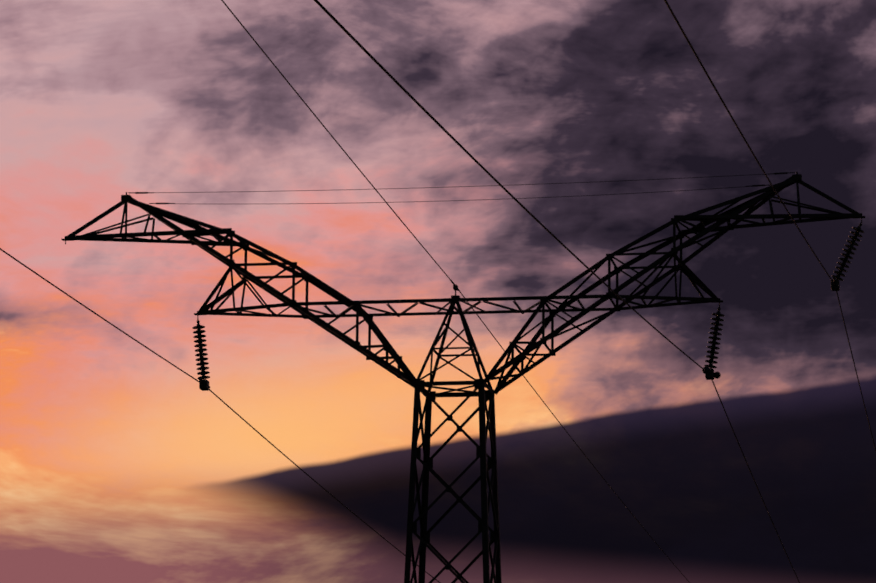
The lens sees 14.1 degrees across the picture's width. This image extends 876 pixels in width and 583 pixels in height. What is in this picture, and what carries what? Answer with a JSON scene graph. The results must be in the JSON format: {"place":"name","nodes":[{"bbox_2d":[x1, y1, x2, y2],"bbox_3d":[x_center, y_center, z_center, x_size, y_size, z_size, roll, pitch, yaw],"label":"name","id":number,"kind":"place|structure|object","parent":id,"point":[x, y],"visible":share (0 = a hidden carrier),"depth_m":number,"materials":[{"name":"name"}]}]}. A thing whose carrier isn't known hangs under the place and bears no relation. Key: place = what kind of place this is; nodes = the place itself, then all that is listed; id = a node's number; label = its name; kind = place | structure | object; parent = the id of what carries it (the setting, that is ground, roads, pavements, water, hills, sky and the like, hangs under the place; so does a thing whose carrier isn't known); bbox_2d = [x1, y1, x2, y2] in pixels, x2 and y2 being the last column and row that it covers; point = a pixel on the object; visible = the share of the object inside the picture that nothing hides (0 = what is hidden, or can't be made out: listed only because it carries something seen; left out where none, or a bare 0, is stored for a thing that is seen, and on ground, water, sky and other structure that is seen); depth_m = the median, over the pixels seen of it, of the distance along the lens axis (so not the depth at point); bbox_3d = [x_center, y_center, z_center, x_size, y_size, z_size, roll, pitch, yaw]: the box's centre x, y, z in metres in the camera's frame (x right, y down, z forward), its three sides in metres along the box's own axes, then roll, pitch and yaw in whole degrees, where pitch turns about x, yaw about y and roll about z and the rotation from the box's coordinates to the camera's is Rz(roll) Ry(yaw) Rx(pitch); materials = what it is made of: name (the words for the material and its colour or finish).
{"place":"outdoors","nodes":[
{"label":"outdoors","id":0,"kind":"place"},
{"bbox_2d":[0,0,875,582],"bbox_3d":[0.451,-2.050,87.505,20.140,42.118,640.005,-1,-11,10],"label":"pylon","id":1,"kind":"object","parent":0,"point":[480,392],"visible":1,"depth_m":86.57,"materials":[{"name":"metal"}]},
{"bbox_2d":[0,0,875,582],"label":"sky","id":2,"kind":"structure","parent":0,"point":[116,466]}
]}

